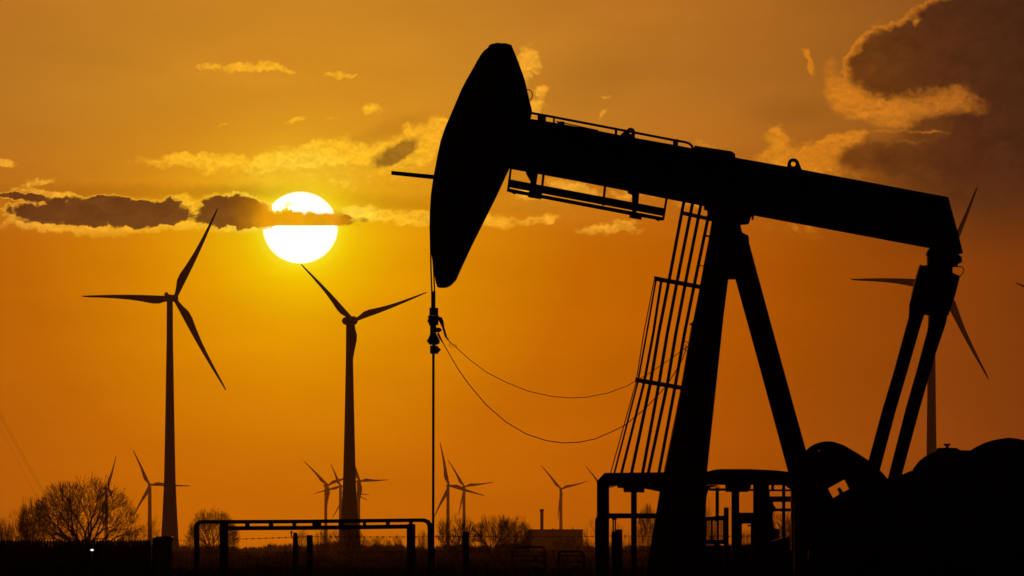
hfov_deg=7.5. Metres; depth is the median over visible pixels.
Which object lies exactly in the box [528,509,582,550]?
factory
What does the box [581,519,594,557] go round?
bare tree
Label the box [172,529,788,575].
wire fence
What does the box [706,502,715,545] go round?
bare tree
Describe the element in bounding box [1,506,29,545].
bare tree
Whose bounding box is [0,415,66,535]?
guyed mast
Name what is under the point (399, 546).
bare bush
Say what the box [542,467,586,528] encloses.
wind turbine
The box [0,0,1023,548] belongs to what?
sky
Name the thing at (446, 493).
wind turbine
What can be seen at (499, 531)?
bare tree
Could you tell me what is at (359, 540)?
bare bush
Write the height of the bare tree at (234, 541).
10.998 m
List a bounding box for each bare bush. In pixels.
[0,518,17,554]
[0,521,46,553]
[47,526,72,557]
[118,528,141,552]
[298,530,306,557]
[313,530,332,556]
[330,529,369,558]
[361,536,393,556]
[392,534,402,551]
[417,530,427,554]
[546,537,591,556]
[742,530,750,544]
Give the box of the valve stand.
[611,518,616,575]
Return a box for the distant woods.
[40,541,747,556]
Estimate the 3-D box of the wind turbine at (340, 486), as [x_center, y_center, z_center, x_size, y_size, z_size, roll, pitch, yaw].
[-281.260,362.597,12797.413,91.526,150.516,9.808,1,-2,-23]
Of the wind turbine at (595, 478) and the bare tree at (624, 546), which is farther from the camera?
the wind turbine at (595, 478)
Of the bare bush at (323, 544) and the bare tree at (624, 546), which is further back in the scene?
the bare bush at (323, 544)
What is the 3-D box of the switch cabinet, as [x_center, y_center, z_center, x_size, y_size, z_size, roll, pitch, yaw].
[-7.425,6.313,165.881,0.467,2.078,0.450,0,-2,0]
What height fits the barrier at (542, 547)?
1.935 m
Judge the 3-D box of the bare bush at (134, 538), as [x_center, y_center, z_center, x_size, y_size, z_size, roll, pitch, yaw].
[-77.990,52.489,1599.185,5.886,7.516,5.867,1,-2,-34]
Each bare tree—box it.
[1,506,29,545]
[17,496,49,546]
[22,472,144,546]
[136,516,166,551]
[184,507,239,559]
[226,513,239,556]
[436,513,475,557]
[471,515,516,559]
[494,516,533,559]
[514,530,531,558]
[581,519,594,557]
[609,523,630,557]
[637,502,655,554]
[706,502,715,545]
[773,512,790,538]
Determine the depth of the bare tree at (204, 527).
1498.25 m
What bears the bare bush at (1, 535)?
on the ground at (356, 567)
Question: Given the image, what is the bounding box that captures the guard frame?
[595,469,807,575]
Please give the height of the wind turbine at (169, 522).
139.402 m
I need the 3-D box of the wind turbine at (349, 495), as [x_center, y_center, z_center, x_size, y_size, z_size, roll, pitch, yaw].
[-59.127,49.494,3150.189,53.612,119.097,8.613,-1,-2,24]
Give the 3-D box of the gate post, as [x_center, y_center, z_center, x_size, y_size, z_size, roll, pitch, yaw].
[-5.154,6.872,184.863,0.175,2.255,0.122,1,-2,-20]
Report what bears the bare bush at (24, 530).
on the ground at (356, 567)
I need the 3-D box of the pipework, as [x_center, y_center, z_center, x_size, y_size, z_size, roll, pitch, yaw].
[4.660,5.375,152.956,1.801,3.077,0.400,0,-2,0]
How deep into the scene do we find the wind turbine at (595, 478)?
12400.48 m
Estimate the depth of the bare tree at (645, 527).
1398.78 m
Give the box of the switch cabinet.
[152,536,173,575]
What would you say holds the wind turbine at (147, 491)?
on the ground at (356, 567)
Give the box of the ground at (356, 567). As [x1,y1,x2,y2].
[37,560,643,575]
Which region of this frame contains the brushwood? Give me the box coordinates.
[5,549,648,566]
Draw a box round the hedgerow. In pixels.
[5,544,720,559]
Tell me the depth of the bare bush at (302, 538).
1299.19 m
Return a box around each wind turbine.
[82,209,225,552]
[102,457,115,542]
[133,450,187,540]
[301,264,426,553]
[303,460,342,541]
[314,463,365,537]
[355,466,383,535]
[434,443,483,544]
[448,460,491,530]
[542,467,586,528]
[585,465,614,487]
[851,187,988,455]
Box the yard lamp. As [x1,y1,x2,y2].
[89,548,94,575]
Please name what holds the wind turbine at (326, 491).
on the ground at (356, 567)
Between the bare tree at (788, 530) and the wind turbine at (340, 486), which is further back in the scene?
the wind turbine at (340, 486)
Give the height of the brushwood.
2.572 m
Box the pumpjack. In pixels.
[391,43,1023,575]
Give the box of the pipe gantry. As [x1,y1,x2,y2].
[194,518,431,575]
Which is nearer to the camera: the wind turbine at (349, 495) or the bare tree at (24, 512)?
the bare tree at (24, 512)
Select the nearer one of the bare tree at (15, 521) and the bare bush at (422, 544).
the bare tree at (15, 521)
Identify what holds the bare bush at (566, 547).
on the ground at (356, 567)
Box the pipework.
[706,485,790,575]
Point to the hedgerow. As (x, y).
(233, 557)
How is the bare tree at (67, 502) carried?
on the ground at (356, 567)
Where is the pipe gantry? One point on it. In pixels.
(316, 525)
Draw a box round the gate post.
[290,531,297,575]
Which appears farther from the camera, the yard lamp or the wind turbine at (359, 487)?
the wind turbine at (359, 487)
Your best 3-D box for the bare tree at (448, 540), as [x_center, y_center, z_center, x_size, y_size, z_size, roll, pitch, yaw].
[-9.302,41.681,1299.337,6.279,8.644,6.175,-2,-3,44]
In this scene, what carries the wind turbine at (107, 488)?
on the ground at (356, 567)
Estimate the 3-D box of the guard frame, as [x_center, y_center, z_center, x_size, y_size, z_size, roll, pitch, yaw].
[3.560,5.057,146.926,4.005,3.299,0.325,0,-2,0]
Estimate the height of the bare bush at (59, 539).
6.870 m
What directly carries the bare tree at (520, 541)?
on the ground at (356, 567)
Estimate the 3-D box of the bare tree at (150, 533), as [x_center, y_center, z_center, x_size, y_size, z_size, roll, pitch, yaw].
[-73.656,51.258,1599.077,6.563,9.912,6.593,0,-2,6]
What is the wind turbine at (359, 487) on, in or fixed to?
on the ground at (356, 567)
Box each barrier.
[511,546,545,575]
[558,552,584,575]
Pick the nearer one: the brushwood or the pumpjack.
the pumpjack
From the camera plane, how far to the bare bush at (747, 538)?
1499.02 m
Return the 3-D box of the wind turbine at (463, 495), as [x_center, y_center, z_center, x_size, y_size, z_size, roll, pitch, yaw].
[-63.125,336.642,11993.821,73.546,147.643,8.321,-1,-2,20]
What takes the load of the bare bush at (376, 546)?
on the ground at (356, 567)
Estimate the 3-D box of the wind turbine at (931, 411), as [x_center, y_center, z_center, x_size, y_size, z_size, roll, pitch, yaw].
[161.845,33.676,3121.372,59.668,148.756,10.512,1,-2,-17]
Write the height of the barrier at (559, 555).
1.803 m
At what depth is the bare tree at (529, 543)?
1299.01 m

